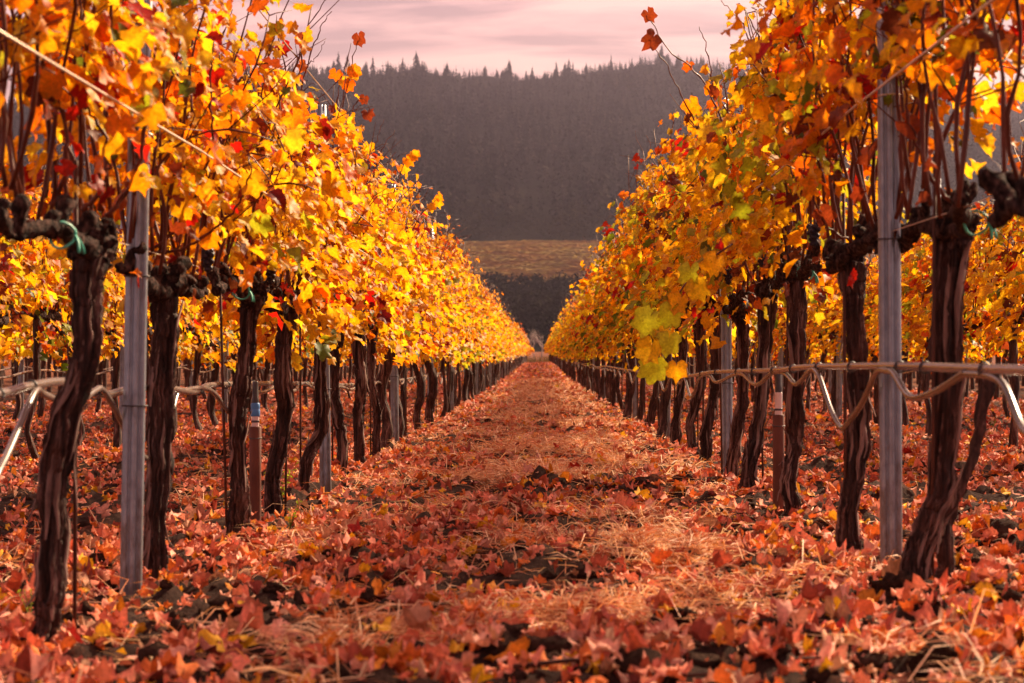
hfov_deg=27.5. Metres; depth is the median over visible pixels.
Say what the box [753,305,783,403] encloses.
grape vine
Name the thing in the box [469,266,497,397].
grape vine
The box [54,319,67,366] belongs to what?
grape vine
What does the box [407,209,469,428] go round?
grape vine
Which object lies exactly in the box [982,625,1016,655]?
fallen leaf
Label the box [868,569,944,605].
soil clod
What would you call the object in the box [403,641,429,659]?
fallen leaf
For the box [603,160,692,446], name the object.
grape vine
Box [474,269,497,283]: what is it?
oak tree
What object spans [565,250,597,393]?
grape vine
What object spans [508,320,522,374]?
grape vine
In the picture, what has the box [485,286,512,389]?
grape vine
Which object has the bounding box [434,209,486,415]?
grape vine
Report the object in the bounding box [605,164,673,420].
grape vine
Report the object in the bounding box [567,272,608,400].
grape vine
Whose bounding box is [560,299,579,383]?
grape vine
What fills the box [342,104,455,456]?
grape vine
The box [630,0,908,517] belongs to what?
grape vine
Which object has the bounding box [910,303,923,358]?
grape vine
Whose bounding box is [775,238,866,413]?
grape vine
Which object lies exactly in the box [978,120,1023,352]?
grape vine
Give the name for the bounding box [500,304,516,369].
grape vine
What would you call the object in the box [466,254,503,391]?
grape vine
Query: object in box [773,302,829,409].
grape vine
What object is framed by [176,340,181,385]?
grape vine
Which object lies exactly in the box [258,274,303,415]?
grape vine
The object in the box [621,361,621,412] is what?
vine stake
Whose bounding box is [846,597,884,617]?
fallen leaf
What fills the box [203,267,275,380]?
grape vine
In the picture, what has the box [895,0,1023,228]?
grape vine
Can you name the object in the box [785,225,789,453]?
vine stake
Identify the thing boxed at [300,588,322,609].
fallen leaf
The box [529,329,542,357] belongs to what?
bare tree
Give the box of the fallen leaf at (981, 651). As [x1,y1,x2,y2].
[952,633,988,671]
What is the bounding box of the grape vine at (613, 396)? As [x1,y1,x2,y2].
[577,218,623,406]
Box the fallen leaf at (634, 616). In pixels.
[629,611,647,624]
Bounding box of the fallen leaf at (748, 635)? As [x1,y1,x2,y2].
[739,629,758,643]
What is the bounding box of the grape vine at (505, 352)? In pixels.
[472,268,511,358]
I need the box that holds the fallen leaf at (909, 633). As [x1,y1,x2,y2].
[900,627,923,643]
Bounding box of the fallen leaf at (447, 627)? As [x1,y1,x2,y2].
[440,613,468,635]
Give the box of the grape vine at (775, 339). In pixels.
[750,288,819,404]
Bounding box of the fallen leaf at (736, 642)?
[733,636,739,646]
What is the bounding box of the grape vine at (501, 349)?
[480,274,504,391]
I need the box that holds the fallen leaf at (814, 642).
[795,636,819,654]
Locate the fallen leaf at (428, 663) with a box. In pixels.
[416,658,432,670]
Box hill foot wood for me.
[31,188,1012,240]
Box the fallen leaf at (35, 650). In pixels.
[30,644,39,654]
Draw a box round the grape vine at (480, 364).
[478,276,512,393]
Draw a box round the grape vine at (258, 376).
[257,356,264,389]
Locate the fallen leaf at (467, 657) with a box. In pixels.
[442,651,474,679]
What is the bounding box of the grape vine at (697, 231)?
[641,6,858,495]
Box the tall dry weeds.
[181,356,832,362]
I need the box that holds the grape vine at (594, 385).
[568,254,606,393]
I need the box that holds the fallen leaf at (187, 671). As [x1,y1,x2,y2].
[175,651,199,679]
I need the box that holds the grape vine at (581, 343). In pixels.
[576,308,598,393]
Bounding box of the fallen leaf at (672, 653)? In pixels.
[653,638,679,662]
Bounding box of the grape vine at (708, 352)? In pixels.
[706,330,750,384]
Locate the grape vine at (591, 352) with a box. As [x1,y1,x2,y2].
[571,265,611,402]
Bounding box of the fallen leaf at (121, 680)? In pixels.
[119,678,144,682]
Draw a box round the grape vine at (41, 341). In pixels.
[0,142,124,459]
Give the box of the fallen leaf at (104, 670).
[85,655,117,682]
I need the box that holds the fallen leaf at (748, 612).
[742,608,752,621]
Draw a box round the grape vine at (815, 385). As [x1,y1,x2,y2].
[814,357,819,391]
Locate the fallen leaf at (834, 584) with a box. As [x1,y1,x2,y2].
[829,578,851,594]
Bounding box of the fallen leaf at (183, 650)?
[159,645,190,657]
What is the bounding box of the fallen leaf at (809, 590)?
[799,579,831,600]
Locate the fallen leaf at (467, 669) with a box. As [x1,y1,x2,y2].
[461,666,471,675]
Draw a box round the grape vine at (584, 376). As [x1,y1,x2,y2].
[562,295,585,387]
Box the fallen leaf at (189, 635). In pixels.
[160,627,197,644]
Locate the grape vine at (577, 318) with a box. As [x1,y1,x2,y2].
[576,226,622,385]
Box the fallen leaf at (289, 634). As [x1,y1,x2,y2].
[285,627,295,639]
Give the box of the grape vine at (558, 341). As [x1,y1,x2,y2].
[551,302,575,376]
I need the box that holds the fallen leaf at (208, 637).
[196,628,225,651]
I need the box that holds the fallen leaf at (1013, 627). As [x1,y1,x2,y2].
[1001,616,1022,639]
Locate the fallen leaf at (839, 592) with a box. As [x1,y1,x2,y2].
[829,583,857,604]
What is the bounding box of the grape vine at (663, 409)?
[598,108,708,440]
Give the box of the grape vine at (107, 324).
[21,149,124,450]
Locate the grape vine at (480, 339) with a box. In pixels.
[439,228,494,405]
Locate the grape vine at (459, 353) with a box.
[413,185,485,419]
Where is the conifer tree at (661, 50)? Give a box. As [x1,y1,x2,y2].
[657,45,663,63]
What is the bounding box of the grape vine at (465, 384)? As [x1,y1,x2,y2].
[460,244,498,401]
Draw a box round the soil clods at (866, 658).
[0,388,1023,682]
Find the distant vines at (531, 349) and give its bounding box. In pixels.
[0,280,1021,363]
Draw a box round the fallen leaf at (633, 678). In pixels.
[614,666,641,682]
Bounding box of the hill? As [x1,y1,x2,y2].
[0,64,1023,241]
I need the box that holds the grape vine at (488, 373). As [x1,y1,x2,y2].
[487,283,501,385]
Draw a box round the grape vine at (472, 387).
[469,256,494,398]
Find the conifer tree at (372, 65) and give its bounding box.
[369,58,376,75]
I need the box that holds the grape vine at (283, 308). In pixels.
[167,0,401,516]
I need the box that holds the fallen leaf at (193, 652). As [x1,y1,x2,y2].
[165,643,196,661]
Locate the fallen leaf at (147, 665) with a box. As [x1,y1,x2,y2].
[140,649,176,673]
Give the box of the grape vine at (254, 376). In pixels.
[216,314,298,416]
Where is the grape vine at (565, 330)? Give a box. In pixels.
[556,287,583,384]
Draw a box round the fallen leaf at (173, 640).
[161,625,187,647]
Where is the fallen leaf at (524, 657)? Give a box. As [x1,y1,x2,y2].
[518,645,545,667]
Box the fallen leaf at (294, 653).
[289,641,315,669]
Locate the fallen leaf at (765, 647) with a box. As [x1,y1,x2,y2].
[745,636,776,659]
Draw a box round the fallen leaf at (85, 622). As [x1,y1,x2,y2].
[77,615,100,629]
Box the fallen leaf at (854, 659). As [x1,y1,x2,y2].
[844,654,866,674]
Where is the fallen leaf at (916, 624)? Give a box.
[915,613,931,632]
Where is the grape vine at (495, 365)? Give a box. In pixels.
[491,284,515,385]
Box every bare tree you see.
[528,333,540,356]
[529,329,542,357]
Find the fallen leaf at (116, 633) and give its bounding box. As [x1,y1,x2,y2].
[111,627,134,641]
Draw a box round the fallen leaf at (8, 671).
[0,661,15,677]
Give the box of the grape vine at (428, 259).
[372,162,444,437]
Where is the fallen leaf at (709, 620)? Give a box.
[705,616,722,638]
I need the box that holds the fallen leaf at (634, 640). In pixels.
[618,625,649,652]
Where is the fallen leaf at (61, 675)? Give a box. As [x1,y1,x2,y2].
[43,657,71,682]
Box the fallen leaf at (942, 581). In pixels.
[932,567,961,595]
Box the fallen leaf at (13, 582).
[0,561,28,593]
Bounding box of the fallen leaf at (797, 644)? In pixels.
[785,638,802,656]
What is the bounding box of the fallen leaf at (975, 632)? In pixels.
[971,623,995,643]
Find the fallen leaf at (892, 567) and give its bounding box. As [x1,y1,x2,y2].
[875,558,900,576]
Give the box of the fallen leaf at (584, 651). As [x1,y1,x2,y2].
[579,642,604,665]
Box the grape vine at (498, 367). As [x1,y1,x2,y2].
[496,328,511,380]
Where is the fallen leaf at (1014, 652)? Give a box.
[1009,645,1021,661]
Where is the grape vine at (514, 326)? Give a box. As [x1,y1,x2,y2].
[503,317,519,378]
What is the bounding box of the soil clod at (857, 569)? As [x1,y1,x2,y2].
[844,563,867,574]
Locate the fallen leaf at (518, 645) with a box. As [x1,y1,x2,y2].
[494,636,535,669]
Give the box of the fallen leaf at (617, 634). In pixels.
[602,627,622,637]
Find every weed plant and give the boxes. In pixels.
[17,589,32,612]
[263,462,298,497]
[288,500,302,528]
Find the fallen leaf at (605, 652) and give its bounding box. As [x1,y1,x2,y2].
[587,634,610,663]
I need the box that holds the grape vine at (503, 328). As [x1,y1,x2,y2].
[493,294,516,382]
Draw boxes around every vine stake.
[73,160,77,629]
[146,314,148,423]
[219,274,227,527]
[284,269,289,516]
[299,314,301,459]
[332,425,332,471]
[370,402,370,454]
[404,366,405,437]
[406,350,406,433]
[428,361,429,422]
[603,370,603,400]
[610,362,611,403]
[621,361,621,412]
[622,365,622,400]
[637,358,637,420]
[644,378,645,425]
[674,329,675,404]
[696,320,698,445]
[702,329,704,421]
[718,284,722,474]
[756,264,763,488]
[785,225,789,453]
[842,193,846,478]
[930,154,935,576]
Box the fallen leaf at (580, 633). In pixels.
[570,629,598,640]
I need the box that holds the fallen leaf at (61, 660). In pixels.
[53,647,73,670]
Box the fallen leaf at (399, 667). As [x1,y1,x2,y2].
[386,658,409,671]
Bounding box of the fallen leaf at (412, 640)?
[397,636,427,650]
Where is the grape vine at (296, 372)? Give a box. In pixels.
[291,323,316,407]
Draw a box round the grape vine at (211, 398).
[182,264,262,425]
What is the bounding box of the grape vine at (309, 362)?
[298,343,314,399]
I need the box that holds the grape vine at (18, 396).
[3,246,54,421]
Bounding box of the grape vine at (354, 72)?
[264,31,417,477]
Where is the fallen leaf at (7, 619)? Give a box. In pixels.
[0,610,10,624]
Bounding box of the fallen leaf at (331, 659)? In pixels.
[326,644,348,664]
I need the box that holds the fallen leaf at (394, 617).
[371,612,397,618]
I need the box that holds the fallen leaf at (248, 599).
[232,593,266,608]
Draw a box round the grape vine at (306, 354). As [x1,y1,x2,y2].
[259,279,329,369]
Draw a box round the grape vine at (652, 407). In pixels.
[576,131,692,427]
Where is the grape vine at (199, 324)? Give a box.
[148,213,238,434]
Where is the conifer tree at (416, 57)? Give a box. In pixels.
[411,53,419,69]
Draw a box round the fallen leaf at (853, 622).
[848,615,867,632]
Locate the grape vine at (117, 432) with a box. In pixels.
[64,211,185,447]
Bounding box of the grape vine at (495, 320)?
[473,270,499,395]
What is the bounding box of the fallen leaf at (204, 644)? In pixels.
[194,636,242,669]
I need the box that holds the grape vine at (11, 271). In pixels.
[0,181,69,368]
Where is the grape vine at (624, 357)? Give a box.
[593,217,628,412]
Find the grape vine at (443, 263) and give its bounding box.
[414,213,478,425]
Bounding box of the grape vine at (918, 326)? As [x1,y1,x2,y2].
[901,188,1023,440]
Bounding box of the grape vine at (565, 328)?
[559,300,571,378]
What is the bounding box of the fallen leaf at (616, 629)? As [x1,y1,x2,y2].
[599,619,624,637]
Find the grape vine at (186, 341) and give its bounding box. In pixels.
[107,211,201,442]
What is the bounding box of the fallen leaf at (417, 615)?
[402,601,431,630]
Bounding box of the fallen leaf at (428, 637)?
[422,627,444,643]
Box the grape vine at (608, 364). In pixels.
[578,237,609,402]
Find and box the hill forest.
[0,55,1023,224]
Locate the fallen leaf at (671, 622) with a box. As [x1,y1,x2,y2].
[665,613,699,642]
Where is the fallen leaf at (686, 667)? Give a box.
[670,660,692,682]
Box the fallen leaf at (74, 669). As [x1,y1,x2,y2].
[66,660,95,673]
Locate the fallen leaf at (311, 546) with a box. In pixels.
[297,541,318,558]
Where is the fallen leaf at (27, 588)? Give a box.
[22,584,34,597]
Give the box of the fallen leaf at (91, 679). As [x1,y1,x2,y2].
[70,676,102,682]
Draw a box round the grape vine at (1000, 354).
[963,241,1008,394]
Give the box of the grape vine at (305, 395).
[295,310,315,406]
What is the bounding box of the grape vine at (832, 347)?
[813,256,878,362]
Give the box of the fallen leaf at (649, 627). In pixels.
[639,612,669,633]
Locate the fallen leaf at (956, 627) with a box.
[938,609,962,638]
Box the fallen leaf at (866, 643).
[861,632,890,653]
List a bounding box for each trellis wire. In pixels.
[0,30,477,323]
[9,214,220,273]
[259,11,481,288]
[598,12,767,270]
[710,0,993,223]
[734,197,992,290]
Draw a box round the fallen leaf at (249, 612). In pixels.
[234,602,263,634]
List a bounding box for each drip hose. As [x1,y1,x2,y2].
[0,362,500,401]
[0,363,308,370]
[0,363,380,378]
[556,356,1023,378]
[689,363,915,373]
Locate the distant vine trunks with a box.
[0,347,1023,400]
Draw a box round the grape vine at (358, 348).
[334,110,434,465]
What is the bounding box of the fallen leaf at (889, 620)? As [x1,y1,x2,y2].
[885,609,912,639]
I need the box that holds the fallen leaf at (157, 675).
[147,662,177,682]
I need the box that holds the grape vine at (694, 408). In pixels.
[603,112,780,454]
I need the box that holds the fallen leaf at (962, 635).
[958,632,981,646]
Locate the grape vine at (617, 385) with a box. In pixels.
[580,256,623,411]
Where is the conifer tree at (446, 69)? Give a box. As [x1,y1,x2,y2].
[445,64,451,75]
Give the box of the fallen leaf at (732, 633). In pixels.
[721,613,759,641]
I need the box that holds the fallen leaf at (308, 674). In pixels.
[287,671,315,682]
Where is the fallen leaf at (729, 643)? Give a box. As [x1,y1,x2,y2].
[720,641,736,646]
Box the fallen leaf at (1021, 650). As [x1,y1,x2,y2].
[1019,643,1023,656]
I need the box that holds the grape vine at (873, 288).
[864,220,931,426]
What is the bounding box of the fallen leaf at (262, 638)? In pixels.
[257,632,282,646]
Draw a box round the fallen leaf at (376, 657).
[374,644,396,667]
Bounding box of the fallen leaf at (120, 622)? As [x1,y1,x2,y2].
[98,607,128,629]
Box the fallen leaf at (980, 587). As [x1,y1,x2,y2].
[974,581,1001,601]
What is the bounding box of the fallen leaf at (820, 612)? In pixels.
[800,603,824,616]
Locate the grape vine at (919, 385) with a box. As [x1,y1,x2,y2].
[917,353,922,405]
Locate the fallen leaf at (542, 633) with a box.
[520,625,547,637]
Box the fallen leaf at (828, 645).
[814,635,847,665]
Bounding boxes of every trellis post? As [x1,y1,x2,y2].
[18,337,23,418]
[119,184,125,417]
[120,0,153,597]
[190,355,192,385]
[223,330,228,424]
[315,105,330,491]
[388,184,398,442]
[427,227,433,395]
[450,354,453,409]
[476,361,477,394]
[632,357,636,419]
[663,179,669,437]
[718,98,732,478]
[778,289,782,401]
[829,285,831,393]
[836,296,841,417]
[876,0,902,566]
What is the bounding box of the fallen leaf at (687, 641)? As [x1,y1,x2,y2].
[669,626,694,650]
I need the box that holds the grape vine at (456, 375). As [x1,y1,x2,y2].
[439,250,488,400]
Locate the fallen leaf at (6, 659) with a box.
[0,645,12,669]
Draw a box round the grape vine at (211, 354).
[178,255,239,430]
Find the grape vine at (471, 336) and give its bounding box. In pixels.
[437,232,479,412]
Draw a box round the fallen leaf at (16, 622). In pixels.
[0,616,28,640]
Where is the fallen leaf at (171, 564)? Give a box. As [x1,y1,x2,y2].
[167,559,178,570]
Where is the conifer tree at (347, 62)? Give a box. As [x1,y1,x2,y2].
[343,54,350,71]
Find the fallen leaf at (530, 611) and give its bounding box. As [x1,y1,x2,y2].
[519,609,538,628]
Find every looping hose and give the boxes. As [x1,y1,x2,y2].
[0,370,471,475]
[563,359,1023,435]
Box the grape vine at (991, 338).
[970,240,1019,417]
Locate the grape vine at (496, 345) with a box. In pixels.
[482,286,506,389]
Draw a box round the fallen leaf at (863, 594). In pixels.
[854,588,884,601]
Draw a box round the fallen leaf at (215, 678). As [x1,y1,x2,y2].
[212,672,224,681]
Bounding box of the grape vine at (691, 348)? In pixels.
[687,332,709,387]
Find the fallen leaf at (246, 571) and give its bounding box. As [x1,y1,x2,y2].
[220,568,250,582]
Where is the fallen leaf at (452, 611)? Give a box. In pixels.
[448,606,466,620]
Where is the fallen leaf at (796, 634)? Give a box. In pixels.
[790,623,803,655]
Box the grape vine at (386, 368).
[345,152,439,447]
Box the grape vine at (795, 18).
[709,0,1023,558]
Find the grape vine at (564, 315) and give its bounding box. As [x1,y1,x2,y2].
[557,313,571,375]
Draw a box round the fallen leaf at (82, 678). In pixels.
[46,672,85,682]
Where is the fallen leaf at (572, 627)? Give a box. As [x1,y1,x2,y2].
[568,606,591,631]
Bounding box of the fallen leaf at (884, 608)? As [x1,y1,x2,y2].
[878,599,891,612]
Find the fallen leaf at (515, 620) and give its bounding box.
[499,611,525,630]
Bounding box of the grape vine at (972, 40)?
[720,0,1023,579]
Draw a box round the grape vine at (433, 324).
[376,140,443,435]
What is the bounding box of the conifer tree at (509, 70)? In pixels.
[507,60,511,78]
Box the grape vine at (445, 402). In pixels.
[421,224,483,416]
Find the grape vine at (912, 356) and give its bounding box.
[905,344,924,398]
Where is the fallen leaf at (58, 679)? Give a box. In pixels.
[55,675,87,682]
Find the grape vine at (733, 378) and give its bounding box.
[706,341,750,396]
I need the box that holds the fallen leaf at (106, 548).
[95,538,117,562]
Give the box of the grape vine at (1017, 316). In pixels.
[997,156,1023,326]
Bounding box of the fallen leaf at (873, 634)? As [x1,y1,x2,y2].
[870,625,903,645]
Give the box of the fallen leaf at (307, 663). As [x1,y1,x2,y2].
[303,653,326,682]
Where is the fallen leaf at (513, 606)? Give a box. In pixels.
[497,597,519,611]
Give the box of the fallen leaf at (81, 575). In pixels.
[66,570,93,592]
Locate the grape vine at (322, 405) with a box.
[261,62,428,491]
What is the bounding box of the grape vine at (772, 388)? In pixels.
[732,277,783,403]
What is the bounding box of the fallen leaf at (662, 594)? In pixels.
[645,587,674,613]
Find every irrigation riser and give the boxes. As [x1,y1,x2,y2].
[249,381,261,520]
[772,374,784,514]
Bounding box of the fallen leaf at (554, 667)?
[540,651,564,670]
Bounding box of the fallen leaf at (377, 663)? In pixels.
[355,652,384,669]
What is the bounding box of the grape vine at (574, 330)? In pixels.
[566,290,583,357]
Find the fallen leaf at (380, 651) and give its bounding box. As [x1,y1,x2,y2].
[373,637,402,664]
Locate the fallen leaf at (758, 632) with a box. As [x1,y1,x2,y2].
[756,625,763,635]
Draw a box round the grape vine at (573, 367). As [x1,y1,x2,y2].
[555,301,575,381]
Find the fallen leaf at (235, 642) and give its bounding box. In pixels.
[220,638,245,651]
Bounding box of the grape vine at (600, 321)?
[594,213,651,413]
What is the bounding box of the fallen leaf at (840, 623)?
[821,616,845,629]
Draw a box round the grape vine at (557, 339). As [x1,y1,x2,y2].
[551,307,565,373]
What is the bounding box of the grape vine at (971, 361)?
[916,329,985,363]
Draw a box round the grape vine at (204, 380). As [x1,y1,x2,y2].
[193,346,229,398]
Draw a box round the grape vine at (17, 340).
[0,265,42,363]
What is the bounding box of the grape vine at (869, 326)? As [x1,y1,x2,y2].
[821,249,925,425]
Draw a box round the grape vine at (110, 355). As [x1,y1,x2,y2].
[104,320,149,360]
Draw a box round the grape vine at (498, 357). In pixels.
[482,279,506,389]
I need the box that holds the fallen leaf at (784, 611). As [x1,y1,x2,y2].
[776,598,808,632]
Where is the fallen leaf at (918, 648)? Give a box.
[905,641,924,651]
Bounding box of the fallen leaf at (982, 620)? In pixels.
[963,615,987,627]
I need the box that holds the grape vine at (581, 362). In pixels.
[560,299,583,386]
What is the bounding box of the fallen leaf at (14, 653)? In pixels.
[0,644,21,661]
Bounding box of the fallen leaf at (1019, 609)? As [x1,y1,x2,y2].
[999,604,1021,624]
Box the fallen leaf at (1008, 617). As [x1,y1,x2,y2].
[1003,614,1023,625]
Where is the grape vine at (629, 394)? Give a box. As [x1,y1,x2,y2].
[569,204,635,419]
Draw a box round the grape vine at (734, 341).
[732,340,756,367]
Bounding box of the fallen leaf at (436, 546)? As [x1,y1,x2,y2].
[424,541,443,555]
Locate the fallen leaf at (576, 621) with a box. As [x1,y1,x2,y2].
[566,606,593,632]
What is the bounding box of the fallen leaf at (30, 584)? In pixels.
[19,567,34,603]
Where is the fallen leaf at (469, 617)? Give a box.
[443,603,480,636]
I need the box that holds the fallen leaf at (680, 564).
[666,550,691,572]
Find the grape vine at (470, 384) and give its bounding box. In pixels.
[460,283,500,399]
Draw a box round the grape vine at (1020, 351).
[997,278,1023,364]
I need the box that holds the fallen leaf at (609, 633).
[603,626,626,649]
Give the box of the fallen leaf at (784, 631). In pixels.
[764,618,796,642]
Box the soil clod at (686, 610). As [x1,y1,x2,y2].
[668,606,696,626]
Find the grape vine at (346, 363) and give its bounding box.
[342,355,378,365]
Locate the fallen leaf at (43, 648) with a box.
[42,641,46,653]
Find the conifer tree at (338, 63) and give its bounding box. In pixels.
[335,51,341,70]
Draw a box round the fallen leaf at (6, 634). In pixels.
[0,619,24,640]
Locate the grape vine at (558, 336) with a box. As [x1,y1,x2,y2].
[552,298,570,376]
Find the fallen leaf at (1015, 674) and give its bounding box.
[989,659,1023,679]
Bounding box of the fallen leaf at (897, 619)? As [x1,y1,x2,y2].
[880,617,904,624]
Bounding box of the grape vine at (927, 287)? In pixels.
[873,235,983,434]
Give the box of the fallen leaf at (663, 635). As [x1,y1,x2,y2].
[643,628,670,646]
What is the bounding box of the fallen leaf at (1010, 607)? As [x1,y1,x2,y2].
[991,598,1020,622]
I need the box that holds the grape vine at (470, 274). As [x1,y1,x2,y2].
[441,221,496,408]
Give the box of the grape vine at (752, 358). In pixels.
[732,313,777,401]
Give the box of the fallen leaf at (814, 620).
[805,612,832,636]
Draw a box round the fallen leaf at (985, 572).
[974,564,1003,579]
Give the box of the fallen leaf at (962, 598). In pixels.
[945,591,983,614]
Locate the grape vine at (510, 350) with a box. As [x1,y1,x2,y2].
[500,316,516,376]
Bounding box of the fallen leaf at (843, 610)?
[824,593,850,627]
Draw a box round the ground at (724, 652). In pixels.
[0,352,1023,682]
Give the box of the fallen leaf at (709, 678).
[702,667,716,682]
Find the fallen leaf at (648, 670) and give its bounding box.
[628,657,668,677]
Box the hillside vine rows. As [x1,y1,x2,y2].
[62,239,1013,283]
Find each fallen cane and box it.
[162,561,229,577]
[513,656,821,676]
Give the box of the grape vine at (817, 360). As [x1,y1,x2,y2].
[810,338,833,363]
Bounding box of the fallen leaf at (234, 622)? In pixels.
[228,613,255,635]
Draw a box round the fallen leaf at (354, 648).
[341,641,374,663]
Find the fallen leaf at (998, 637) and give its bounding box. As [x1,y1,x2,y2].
[979,625,1006,649]
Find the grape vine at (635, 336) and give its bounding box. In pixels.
[616,188,692,430]
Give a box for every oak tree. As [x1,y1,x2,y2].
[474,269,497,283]
[479,277,501,287]
[481,281,505,295]
[489,273,509,289]
[490,282,511,295]
[496,302,511,310]
[499,290,517,302]
[502,295,514,309]
[503,303,526,310]
[504,273,528,291]
[506,307,527,335]
[511,303,549,338]
[513,292,567,311]
[514,307,553,341]
[521,277,547,292]
[526,275,543,288]
[527,301,563,318]
[529,299,553,331]
[533,273,548,281]
[533,320,552,339]
[543,275,555,290]
[544,305,565,321]
[546,293,574,304]
[548,318,559,334]
[550,277,577,289]
[552,300,565,310]
[554,270,590,284]
[555,286,571,295]
[558,277,578,288]
[570,274,586,284]
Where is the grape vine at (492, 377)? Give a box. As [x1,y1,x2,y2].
[491,288,511,387]
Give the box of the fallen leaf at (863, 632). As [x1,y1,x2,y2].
[851,625,866,646]
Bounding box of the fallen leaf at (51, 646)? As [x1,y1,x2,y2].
[39,643,55,653]
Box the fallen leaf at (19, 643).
[10,634,37,647]
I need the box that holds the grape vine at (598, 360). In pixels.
[561,244,604,386]
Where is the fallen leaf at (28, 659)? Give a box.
[14,641,55,680]
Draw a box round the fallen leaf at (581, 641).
[568,624,596,649]
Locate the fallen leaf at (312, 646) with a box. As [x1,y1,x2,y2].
[295,643,339,664]
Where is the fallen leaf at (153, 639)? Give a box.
[139,635,161,648]
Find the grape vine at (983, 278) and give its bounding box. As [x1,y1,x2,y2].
[921,136,1023,448]
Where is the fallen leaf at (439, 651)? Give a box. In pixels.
[421,643,449,662]
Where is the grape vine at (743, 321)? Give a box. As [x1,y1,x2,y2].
[639,68,840,478]
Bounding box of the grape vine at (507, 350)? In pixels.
[491,323,509,376]
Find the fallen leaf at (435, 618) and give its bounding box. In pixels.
[418,611,440,628]
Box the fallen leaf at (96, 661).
[73,655,99,678]
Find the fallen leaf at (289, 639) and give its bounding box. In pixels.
[285,635,293,648]
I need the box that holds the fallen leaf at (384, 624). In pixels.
[362,616,391,630]
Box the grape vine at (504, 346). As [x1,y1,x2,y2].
[498,307,513,380]
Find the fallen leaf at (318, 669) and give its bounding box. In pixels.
[307,653,328,678]
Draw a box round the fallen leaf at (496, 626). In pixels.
[476,619,501,646]
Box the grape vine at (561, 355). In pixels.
[556,320,568,375]
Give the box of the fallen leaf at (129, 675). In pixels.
[119,664,147,682]
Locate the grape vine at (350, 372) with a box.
[345,342,366,399]
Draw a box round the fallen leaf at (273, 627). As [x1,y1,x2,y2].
[257,619,285,644]
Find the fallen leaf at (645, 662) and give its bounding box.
[640,648,665,674]
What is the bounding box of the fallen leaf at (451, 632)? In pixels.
[442,617,473,643]
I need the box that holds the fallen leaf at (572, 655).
[565,640,586,657]
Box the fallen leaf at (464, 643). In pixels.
[453,628,475,644]
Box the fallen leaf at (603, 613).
[594,605,616,624]
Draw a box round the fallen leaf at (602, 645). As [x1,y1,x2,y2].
[587,634,622,661]
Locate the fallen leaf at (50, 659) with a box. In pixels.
[41,653,56,674]
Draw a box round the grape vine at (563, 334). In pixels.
[560,304,592,393]
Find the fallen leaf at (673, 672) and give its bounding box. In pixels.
[658,663,685,682]
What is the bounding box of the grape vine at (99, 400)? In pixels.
[94,287,113,412]
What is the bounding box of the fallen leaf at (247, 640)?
[228,633,258,648]
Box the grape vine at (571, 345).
[563,325,607,389]
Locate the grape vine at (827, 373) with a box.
[810,344,833,385]
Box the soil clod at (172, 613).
[152,608,188,623]
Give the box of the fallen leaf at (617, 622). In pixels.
[612,618,632,635]
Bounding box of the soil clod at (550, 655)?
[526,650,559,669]
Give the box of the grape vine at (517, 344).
[504,327,521,366]
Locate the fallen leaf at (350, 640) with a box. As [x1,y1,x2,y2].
[345,634,373,651]
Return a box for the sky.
[5,0,1023,108]
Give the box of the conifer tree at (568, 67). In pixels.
[566,60,571,73]
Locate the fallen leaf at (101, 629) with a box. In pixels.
[83,620,116,642]
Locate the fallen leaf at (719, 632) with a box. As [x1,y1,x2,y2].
[709,622,726,645]
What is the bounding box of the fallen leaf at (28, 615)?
[0,605,34,619]
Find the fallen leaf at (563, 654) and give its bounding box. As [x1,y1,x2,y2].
[553,649,570,669]
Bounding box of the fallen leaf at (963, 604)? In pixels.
[949,595,978,615]
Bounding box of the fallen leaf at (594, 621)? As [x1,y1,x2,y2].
[578,615,613,639]
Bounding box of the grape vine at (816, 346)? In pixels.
[776,249,846,412]
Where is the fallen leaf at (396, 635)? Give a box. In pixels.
[394,628,402,640]
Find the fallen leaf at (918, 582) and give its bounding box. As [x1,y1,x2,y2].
[904,573,927,590]
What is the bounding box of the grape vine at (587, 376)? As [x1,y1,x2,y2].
[564,281,590,391]
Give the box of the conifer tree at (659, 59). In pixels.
[656,51,663,64]
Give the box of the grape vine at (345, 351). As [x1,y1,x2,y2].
[339,342,352,394]
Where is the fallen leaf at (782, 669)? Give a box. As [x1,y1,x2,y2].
[775,658,802,674]
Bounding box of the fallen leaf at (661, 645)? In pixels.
[646,639,666,651]
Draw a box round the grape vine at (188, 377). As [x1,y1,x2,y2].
[177,337,215,400]
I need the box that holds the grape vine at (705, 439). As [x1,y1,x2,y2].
[617,105,755,463]
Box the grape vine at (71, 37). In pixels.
[0,0,222,642]
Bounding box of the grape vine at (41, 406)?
[10,238,66,416]
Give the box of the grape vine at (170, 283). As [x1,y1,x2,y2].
[0,0,382,580]
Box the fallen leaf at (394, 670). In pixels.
[388,655,401,675]
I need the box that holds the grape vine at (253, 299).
[117,0,353,539]
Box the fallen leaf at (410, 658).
[388,650,420,673]
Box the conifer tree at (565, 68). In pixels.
[561,64,567,74]
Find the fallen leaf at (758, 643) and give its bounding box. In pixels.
[753,630,784,658]
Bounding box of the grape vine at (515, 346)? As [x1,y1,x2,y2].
[506,316,520,375]
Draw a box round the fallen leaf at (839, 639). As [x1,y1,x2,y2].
[832,630,855,644]
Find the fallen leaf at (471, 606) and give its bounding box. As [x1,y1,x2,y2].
[463,597,489,620]
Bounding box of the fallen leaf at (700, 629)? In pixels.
[688,618,712,645]
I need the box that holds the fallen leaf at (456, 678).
[441,656,464,682]
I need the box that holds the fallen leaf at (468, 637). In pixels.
[462,629,489,645]
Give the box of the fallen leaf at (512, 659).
[497,651,518,677]
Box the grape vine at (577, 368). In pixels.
[558,337,578,378]

